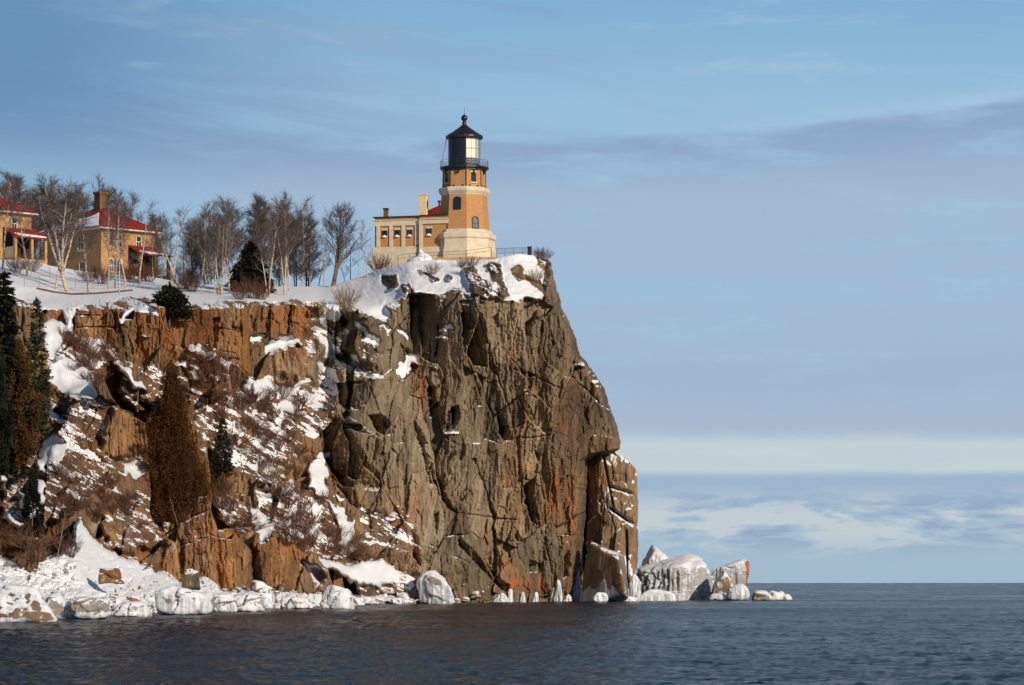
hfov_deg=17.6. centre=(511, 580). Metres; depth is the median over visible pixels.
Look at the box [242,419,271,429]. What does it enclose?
bare shrub
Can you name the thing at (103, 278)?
shrub
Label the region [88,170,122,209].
birch tree
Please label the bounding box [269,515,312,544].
bare shrub
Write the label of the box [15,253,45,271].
shrub
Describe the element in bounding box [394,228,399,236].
window
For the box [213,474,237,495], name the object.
bare shrub
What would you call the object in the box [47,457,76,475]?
bare shrub
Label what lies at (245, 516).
bare shrub
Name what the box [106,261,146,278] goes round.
shrub
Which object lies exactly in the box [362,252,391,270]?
shrub
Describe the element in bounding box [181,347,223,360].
bare shrub
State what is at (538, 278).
shrub
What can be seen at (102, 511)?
bare shrub
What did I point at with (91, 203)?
birch tree
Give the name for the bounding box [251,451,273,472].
bare shrub
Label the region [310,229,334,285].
birch tree
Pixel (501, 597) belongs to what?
icicle
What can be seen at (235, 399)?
bare shrub
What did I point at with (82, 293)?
retaining wall
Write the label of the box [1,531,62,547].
bare shrub
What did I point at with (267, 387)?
bare shrub
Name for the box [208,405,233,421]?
bare shrub
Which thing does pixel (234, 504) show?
bare shrub
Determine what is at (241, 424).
bare shrub
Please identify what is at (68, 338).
bare shrub
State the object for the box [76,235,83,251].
window
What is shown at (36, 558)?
bare shrub
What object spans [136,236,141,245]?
window
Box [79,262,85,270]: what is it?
window
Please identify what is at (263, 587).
boulder
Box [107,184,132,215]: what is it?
birch tree
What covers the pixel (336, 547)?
bare shrub
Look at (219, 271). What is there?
bare tree
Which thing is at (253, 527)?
bare shrub
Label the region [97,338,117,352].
bare shrub
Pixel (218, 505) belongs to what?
bare shrub
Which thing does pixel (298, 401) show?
bare shrub
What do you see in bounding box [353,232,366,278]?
birch tree
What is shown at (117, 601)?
cobble
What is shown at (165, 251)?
birch tree
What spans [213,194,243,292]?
birch tree
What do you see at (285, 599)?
cobble
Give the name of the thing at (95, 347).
bare shrub
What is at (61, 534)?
sapling
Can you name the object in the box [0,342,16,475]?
cedar tree
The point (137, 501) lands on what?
bare shrub
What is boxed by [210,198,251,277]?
birch tree
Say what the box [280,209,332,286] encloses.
bare tree
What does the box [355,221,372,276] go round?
birch tree
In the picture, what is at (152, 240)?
birch tree
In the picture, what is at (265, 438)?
bare shrub
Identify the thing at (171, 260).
birch tree
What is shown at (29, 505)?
spruce tree
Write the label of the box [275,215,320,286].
bare tree
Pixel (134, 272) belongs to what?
shrub
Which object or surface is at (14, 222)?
window
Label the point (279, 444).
bare shrub
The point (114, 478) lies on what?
bare shrub
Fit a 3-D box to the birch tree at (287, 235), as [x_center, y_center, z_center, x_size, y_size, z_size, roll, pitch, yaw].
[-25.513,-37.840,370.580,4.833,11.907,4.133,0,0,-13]
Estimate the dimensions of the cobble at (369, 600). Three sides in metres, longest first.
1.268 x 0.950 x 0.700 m
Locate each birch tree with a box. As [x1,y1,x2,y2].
[0,166,25,268]
[1,174,44,275]
[21,171,95,291]
[34,177,62,246]
[42,206,84,288]
[67,178,93,213]
[67,186,106,291]
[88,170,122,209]
[97,207,135,288]
[98,195,122,289]
[100,188,132,287]
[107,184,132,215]
[108,194,133,295]
[125,189,151,226]
[125,199,163,284]
[140,213,163,284]
[150,206,191,285]
[150,212,176,278]
[166,240,181,279]
[175,206,203,278]
[183,200,220,284]
[186,202,224,284]
[191,196,248,294]
[199,215,230,295]
[208,198,241,284]
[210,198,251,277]
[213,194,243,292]
[233,193,267,250]
[244,195,293,297]
[249,199,276,272]
[260,207,301,286]
[262,191,306,290]
[265,187,310,295]
[292,193,324,286]
[299,247,314,286]
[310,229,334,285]
[314,215,335,285]
[340,224,357,279]
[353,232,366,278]
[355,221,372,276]
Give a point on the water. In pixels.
(890, 634)
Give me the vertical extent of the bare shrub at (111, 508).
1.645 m
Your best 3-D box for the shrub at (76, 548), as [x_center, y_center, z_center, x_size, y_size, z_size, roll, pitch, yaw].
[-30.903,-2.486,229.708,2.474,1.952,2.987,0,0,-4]
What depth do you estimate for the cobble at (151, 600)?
239.55 m
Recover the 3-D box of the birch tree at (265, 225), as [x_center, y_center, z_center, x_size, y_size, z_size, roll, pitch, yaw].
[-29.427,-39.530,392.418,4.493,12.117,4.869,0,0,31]
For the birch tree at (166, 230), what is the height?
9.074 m
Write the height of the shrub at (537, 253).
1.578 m
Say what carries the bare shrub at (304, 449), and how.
on the cliff
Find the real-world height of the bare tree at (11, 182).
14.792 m
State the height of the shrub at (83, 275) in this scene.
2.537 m
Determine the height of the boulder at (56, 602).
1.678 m
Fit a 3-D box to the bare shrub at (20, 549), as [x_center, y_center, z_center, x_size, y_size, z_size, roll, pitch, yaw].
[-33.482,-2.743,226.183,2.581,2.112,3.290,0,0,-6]
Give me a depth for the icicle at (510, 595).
369.47 m
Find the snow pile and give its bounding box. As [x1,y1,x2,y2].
[407,249,432,261]
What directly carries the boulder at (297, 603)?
in the water
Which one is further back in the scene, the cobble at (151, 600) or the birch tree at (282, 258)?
the birch tree at (282, 258)
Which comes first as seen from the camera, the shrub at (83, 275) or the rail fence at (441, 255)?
the shrub at (83, 275)
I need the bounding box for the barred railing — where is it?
[496,247,527,256]
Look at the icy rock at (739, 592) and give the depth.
392.17 m
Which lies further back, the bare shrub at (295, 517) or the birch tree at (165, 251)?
the birch tree at (165, 251)
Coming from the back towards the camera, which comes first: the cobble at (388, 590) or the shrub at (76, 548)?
the cobble at (388, 590)
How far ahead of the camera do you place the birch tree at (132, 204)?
431.85 m
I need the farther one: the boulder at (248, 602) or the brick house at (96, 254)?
the brick house at (96, 254)
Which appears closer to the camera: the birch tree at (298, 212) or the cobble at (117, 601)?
the cobble at (117, 601)
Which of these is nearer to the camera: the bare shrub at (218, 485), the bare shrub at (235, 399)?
the bare shrub at (218, 485)
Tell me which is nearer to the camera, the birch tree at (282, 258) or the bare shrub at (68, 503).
the bare shrub at (68, 503)
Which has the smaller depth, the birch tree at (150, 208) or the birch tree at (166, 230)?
the birch tree at (150, 208)
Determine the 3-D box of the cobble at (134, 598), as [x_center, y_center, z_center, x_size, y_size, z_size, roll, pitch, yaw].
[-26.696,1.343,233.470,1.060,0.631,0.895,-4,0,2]
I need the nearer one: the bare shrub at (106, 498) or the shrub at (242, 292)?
the bare shrub at (106, 498)
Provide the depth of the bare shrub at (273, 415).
325.02 m
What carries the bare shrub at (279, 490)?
on the cliff
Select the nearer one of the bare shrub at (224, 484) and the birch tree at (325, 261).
the bare shrub at (224, 484)
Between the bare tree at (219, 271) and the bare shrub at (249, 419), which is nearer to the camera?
the bare shrub at (249, 419)
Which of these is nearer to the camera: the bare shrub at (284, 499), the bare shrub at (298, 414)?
the bare shrub at (284, 499)
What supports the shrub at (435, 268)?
on the cliff
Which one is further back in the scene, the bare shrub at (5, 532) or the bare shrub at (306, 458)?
the bare shrub at (306, 458)
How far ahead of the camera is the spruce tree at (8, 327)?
261.37 m
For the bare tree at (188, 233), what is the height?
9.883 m
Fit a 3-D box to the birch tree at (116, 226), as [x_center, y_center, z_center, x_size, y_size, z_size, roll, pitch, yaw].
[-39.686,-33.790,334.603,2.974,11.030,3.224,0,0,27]
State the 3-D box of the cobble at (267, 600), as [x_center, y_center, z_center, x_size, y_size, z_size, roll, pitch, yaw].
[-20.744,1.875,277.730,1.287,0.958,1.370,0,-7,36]
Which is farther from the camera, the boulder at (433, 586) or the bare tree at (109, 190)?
the bare tree at (109, 190)
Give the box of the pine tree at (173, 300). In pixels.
[148,281,195,326]
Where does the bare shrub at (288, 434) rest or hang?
on the cliff
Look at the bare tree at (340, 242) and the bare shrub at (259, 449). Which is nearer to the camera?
the bare shrub at (259, 449)
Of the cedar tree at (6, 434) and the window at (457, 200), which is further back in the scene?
the window at (457, 200)
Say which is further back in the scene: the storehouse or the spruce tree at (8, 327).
the storehouse
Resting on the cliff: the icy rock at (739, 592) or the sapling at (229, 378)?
the sapling at (229, 378)
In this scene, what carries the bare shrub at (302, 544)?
on the cliff
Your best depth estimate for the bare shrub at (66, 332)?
301.99 m
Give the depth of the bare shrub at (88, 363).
299.64 m
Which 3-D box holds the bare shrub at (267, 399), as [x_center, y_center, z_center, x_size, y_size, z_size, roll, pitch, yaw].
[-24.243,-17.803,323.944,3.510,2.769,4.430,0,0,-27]
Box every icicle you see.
[493,593,509,601]
[507,589,513,601]
[520,592,525,601]
[532,592,538,601]
[551,587,554,601]
[554,580,562,601]
[564,594,571,600]
[572,570,580,600]
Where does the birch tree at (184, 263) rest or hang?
on the cliff
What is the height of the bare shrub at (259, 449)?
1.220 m
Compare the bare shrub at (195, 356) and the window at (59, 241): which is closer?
the bare shrub at (195, 356)
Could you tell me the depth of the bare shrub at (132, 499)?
269.20 m
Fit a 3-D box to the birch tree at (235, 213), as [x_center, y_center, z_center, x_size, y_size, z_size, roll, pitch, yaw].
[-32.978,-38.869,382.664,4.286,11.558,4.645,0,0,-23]
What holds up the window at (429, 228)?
in the fog signal building
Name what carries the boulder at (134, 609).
in the water
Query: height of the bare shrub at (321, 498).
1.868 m
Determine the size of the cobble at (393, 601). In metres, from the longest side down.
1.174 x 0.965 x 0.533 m
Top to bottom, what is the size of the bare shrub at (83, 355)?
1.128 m
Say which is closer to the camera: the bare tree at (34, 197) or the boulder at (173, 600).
the boulder at (173, 600)
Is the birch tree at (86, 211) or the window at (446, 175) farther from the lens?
the window at (446, 175)
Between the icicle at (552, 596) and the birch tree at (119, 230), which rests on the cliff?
the birch tree at (119, 230)
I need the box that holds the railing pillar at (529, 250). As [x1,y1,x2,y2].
[527,246,531,254]
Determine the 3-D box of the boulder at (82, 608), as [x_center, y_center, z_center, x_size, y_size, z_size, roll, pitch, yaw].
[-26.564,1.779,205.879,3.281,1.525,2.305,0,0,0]
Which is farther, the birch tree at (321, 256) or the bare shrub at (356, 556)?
the birch tree at (321, 256)
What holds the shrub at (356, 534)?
on the cliff
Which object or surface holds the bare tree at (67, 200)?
on the cliff
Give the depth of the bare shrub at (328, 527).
329.15 m
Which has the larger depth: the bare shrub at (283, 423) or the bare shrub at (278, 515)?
the bare shrub at (283, 423)
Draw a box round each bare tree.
[0,170,42,250]
[17,189,42,259]
[25,186,50,259]
[42,196,65,258]
[56,183,81,219]
[88,183,117,209]
[145,211,175,276]
[168,223,212,282]
[180,230,214,284]
[198,223,233,281]
[235,188,280,266]
[267,217,295,285]
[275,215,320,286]
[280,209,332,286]
[319,201,369,285]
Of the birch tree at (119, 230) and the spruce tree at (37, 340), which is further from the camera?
the birch tree at (119, 230)
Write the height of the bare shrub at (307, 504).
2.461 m
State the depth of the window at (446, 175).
384.84 m
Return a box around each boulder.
[0,582,57,621]
[46,593,65,618]
[60,597,111,619]
[98,568,123,583]
[113,601,151,616]
[155,586,212,614]
[181,569,199,589]
[211,592,237,611]
[233,593,265,611]
[250,580,278,603]
[275,583,289,592]
[286,597,313,608]
[319,585,354,608]
[416,570,453,603]
[593,592,607,601]
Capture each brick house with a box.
[0,197,47,263]
[40,191,172,279]
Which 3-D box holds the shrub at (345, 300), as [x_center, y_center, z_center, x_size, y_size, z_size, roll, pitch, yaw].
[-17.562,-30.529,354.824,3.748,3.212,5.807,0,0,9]
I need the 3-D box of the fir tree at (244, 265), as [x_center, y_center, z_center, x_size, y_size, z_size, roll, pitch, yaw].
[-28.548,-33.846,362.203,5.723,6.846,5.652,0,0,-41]
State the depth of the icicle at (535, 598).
374.24 m
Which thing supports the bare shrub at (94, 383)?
on the cliff
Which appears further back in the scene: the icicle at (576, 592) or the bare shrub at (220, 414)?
the icicle at (576, 592)
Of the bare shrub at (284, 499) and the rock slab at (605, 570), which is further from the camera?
the rock slab at (605, 570)
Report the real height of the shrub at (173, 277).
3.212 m
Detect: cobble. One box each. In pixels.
[96,592,107,597]
[114,598,122,604]
[128,595,140,600]
[146,597,154,603]
[264,597,272,607]
[280,596,290,602]
[353,597,364,604]
[363,597,372,603]
[375,597,383,603]
[382,587,393,593]
[388,599,398,603]
[390,598,403,603]
[399,593,408,597]
[462,597,469,601]
[470,591,480,598]
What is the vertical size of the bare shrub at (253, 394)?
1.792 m
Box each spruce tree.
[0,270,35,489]
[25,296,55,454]
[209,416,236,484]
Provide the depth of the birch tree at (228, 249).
349.51 m
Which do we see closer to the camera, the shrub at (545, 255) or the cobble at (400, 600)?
the cobble at (400, 600)
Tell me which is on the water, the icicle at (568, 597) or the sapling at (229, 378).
the icicle at (568, 597)
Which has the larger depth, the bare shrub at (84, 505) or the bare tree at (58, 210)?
the bare tree at (58, 210)
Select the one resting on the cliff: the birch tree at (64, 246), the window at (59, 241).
the birch tree at (64, 246)
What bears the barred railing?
on the cliff
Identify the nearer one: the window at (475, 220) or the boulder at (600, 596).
the boulder at (600, 596)
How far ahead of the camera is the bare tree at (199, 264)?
395.99 m
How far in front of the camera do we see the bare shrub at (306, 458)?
332.73 m
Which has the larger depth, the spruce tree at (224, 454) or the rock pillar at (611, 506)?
the rock pillar at (611, 506)
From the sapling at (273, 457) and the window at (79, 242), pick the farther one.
the window at (79, 242)
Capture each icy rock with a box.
[626,596,638,600]
[629,574,641,599]
[636,554,714,599]
[639,589,675,600]
[641,545,667,565]
[709,593,727,599]
[711,559,749,585]
[712,570,732,600]
[726,583,749,600]
[751,590,771,600]
[769,591,782,600]
[782,594,791,599]
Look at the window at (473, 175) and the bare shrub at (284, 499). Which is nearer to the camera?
the bare shrub at (284, 499)
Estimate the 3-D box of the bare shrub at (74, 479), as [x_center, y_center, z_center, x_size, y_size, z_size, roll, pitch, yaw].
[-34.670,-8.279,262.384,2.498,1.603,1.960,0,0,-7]
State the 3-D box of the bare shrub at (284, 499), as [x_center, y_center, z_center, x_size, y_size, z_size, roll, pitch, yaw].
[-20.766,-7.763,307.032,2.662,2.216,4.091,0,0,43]
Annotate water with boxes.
[0,583,1023,684]
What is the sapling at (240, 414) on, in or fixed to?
on the cliff
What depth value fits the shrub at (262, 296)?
342.31 m
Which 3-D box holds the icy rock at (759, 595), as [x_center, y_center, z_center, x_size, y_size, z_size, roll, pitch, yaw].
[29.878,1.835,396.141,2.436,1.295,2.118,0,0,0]
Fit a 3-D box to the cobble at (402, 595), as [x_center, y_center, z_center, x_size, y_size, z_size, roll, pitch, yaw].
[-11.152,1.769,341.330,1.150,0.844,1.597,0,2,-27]
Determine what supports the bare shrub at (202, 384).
on the cliff
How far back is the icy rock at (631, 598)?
379.36 m
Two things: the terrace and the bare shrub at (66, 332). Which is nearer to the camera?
the bare shrub at (66, 332)
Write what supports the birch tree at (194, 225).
on the cliff
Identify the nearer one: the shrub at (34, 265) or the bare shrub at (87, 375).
the bare shrub at (87, 375)
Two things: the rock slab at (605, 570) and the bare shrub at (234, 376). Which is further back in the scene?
the rock slab at (605, 570)
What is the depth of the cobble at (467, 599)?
352.08 m
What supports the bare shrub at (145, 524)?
on the cliff
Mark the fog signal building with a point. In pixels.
(397, 237)
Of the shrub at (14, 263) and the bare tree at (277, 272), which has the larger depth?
the bare tree at (277, 272)
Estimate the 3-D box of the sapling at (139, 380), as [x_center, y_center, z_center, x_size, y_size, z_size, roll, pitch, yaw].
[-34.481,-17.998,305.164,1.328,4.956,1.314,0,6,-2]
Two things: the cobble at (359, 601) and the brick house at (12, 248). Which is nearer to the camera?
the cobble at (359, 601)
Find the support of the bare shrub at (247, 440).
on the cliff
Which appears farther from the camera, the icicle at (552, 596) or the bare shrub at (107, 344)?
the icicle at (552, 596)
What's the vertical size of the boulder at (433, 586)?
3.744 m
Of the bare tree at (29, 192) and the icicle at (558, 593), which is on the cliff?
the bare tree at (29, 192)
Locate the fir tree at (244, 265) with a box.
[224,240,276,292]
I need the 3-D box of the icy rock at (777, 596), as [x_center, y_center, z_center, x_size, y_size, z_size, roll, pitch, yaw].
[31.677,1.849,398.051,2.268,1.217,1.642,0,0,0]
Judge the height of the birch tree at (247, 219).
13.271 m
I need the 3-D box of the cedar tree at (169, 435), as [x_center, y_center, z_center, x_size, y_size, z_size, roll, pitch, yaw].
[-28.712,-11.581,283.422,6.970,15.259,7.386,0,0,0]
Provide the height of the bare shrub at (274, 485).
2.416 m
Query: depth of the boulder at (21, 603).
191.88 m
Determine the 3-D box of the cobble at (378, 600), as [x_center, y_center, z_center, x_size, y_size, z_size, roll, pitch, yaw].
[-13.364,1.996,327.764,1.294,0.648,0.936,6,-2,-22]
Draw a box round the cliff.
[0,254,620,616]
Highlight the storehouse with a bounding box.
[418,200,440,214]
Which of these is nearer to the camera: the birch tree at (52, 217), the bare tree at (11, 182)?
the birch tree at (52, 217)
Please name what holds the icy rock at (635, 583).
in the water
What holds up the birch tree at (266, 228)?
on the cliff
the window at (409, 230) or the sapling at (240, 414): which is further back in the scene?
the window at (409, 230)
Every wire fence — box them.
[0,265,46,275]
[24,275,133,288]
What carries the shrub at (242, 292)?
on the cliff
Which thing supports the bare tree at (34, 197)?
on the cliff
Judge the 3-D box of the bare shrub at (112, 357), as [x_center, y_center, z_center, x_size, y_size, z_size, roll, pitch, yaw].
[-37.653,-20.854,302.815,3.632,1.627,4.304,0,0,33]
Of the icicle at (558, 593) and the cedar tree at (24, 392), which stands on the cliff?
the cedar tree at (24, 392)
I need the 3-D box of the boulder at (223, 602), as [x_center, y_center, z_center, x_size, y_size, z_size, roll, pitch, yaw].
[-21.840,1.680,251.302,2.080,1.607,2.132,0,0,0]
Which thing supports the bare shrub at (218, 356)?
on the cliff
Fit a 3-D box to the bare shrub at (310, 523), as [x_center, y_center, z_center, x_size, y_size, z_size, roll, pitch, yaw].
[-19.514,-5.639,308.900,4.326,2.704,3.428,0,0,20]
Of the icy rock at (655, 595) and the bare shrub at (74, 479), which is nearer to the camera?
the bare shrub at (74, 479)
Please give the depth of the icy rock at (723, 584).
397.11 m
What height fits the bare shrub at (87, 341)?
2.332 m
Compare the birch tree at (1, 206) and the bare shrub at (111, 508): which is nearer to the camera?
the bare shrub at (111, 508)
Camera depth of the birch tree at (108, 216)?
347.42 m
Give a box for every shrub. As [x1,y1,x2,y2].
[0,518,41,547]
[1,254,31,271]
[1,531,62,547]
[6,528,38,553]
[11,543,60,560]
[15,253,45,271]
[44,486,89,515]
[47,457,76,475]
[47,532,69,552]
[49,532,82,557]
[50,494,98,508]
[55,325,79,341]
[61,328,83,347]
[61,468,86,485]
[64,363,81,369]
[65,330,100,352]
[73,261,106,281]
[73,350,97,360]
[73,372,101,379]
[74,343,107,370]
[74,484,98,495]
[79,364,112,386]
[81,481,115,508]
[83,344,102,356]
[83,347,124,361]
[85,259,117,283]
[85,500,109,521]
[87,474,119,489]
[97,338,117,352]
[98,469,122,488]
[104,496,122,514]
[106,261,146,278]
[110,488,137,501]
[114,487,152,514]
[117,258,153,282]
[131,515,151,527]
[135,258,166,281]
[164,265,197,288]
[176,270,207,291]
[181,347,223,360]
[186,361,224,386]
[192,343,235,370]
[200,382,233,396]
[208,390,247,404]
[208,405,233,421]
[210,428,256,444]
[210,475,229,501]
[211,482,244,508]
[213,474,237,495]
[217,508,264,522]
[218,362,236,379]
[218,495,244,510]
[220,363,250,389]
[227,283,253,299]
[228,515,272,530]
[232,391,255,411]
[234,273,272,298]
[235,413,263,424]
[235,419,250,427]
[236,444,265,453]
[241,386,264,401]
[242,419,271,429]
[249,278,273,299]
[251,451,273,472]
[252,420,282,443]
[254,385,281,411]
[254,463,287,483]
[259,385,279,393]
[260,502,305,519]
[261,478,301,495]
[262,505,283,514]
[265,457,286,466]
[266,406,284,421]
[269,373,303,399]
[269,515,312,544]
[270,507,306,528]
[272,437,286,449]
[272,478,292,501]
[273,484,302,507]
[281,414,291,429]
[281,426,301,442]
[283,459,294,474]
[285,407,305,418]
[288,532,315,551]
[289,389,316,411]
[293,460,308,478]
[295,443,316,453]
[296,493,319,513]
[297,452,317,461]
[297,508,325,533]
[300,527,324,546]
[301,506,339,522]
[312,487,334,504]
[317,521,344,533]
[320,536,344,550]
[328,523,351,543]
[328,533,357,555]
[331,282,366,310]
[344,538,368,554]
[350,524,369,544]
[351,542,371,557]
[352,547,385,560]
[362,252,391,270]
[423,261,442,274]
[456,258,466,267]
[462,253,480,268]
[524,269,543,282]
[532,247,544,257]
[539,247,555,260]
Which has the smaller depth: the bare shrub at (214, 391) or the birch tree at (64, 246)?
the bare shrub at (214, 391)
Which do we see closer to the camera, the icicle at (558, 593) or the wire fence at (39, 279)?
the wire fence at (39, 279)
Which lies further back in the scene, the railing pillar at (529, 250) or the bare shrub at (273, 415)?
the railing pillar at (529, 250)
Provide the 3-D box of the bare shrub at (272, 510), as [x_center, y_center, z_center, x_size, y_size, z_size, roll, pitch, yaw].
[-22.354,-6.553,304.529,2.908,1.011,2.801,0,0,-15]
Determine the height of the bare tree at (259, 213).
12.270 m
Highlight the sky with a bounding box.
[0,0,1023,582]
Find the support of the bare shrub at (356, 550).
on the cliff
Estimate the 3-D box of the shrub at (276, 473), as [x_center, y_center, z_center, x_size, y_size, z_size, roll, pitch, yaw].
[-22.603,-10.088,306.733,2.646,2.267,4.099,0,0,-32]
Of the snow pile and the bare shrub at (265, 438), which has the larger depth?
the snow pile
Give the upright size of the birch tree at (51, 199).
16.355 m
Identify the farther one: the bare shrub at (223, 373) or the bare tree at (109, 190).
the bare tree at (109, 190)
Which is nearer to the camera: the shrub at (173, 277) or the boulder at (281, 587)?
the boulder at (281, 587)
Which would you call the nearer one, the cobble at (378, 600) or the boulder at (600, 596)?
the cobble at (378, 600)
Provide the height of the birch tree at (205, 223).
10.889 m
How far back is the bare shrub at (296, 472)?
331.47 m
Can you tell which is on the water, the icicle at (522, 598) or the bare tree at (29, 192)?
the icicle at (522, 598)
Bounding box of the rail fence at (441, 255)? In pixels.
[391,247,491,270]
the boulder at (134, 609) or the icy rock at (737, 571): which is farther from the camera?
the icy rock at (737, 571)
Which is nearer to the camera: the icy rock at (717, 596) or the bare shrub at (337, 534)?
the bare shrub at (337, 534)
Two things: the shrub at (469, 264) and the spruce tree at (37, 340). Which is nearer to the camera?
the spruce tree at (37, 340)
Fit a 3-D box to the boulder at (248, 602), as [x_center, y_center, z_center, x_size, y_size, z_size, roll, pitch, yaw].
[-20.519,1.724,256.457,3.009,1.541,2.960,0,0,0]
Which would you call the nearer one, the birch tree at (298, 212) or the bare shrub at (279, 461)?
the bare shrub at (279, 461)
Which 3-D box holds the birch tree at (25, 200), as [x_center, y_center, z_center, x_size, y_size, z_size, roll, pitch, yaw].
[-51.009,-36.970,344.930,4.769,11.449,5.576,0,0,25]
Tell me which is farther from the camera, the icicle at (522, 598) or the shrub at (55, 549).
the icicle at (522, 598)
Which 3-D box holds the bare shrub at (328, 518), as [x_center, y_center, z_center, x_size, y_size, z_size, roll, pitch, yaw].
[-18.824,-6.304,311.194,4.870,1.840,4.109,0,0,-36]
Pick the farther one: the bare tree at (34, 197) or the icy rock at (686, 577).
the bare tree at (34, 197)
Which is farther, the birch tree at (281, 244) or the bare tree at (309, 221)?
the bare tree at (309, 221)
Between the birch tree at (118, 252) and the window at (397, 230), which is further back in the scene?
the window at (397, 230)
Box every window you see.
[11,218,16,227]
[58,237,64,252]
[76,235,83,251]
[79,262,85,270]
[108,258,113,272]
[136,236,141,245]
[381,228,387,237]
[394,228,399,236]
[407,228,412,236]
[426,226,431,235]
[444,171,447,183]
[453,196,460,209]
[470,170,476,182]
[472,216,478,228]
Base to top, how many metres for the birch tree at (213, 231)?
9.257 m
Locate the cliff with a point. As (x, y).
(457, 426)
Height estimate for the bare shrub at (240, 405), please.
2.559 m
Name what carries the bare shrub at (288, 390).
on the cliff
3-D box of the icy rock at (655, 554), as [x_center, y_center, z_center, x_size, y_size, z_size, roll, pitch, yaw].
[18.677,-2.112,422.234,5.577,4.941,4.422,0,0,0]
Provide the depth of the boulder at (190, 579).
243.46 m
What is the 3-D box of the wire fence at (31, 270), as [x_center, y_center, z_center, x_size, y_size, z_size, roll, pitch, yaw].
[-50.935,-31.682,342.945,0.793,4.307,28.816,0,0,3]
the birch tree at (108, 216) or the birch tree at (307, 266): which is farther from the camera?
the birch tree at (307, 266)
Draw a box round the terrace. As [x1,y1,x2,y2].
[436,257,499,260]
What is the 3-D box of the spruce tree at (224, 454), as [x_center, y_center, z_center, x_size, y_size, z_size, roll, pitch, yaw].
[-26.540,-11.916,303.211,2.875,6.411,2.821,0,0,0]
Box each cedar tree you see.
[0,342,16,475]
[3,337,46,485]
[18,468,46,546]
[139,356,217,531]
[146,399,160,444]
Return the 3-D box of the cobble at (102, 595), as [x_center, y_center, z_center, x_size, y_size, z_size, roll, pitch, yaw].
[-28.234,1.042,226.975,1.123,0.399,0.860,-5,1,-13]
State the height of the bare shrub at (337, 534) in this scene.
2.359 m
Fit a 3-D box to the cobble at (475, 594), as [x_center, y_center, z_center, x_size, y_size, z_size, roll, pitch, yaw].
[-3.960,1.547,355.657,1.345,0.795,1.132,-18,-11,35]
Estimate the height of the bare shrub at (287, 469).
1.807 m
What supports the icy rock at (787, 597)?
in the water
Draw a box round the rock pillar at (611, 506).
[583,451,638,587]
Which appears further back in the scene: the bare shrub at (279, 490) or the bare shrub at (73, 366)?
the bare shrub at (279, 490)
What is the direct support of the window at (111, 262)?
in the brick house at (96, 254)
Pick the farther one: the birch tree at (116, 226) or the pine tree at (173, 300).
the birch tree at (116, 226)
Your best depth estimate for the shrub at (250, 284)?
343.60 m
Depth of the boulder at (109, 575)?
227.46 m
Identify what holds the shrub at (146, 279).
on the cliff
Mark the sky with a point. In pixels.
(786, 237)
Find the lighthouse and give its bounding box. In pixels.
[439,111,495,256]
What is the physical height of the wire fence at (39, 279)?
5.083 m
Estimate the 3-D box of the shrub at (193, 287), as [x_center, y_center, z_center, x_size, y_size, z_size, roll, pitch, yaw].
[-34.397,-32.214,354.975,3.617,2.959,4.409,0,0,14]
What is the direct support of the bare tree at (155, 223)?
on the cliff
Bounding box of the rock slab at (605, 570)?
[580,542,628,600]
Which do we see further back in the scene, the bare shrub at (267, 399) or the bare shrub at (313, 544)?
the bare shrub at (267, 399)
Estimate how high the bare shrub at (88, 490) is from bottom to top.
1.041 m
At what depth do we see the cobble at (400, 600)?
333.75 m
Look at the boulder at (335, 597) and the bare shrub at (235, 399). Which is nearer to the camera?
the boulder at (335, 597)
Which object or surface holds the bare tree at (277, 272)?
on the cliff
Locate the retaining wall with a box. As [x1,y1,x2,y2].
[36,287,132,294]
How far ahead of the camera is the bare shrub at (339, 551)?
330.55 m
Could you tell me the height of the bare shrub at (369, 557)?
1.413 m
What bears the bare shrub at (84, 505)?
on the cliff
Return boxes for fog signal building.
[371,194,448,271]
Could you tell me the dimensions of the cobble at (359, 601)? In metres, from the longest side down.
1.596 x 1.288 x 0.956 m
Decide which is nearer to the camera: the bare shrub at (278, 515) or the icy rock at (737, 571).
the bare shrub at (278, 515)
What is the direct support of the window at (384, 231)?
in the fog signal building
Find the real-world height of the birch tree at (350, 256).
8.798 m
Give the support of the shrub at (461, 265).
on the cliff
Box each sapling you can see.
[55,509,67,566]
[134,361,143,411]
[223,351,236,409]
[231,392,245,438]
[270,431,280,476]
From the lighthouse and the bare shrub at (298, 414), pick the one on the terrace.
the lighthouse

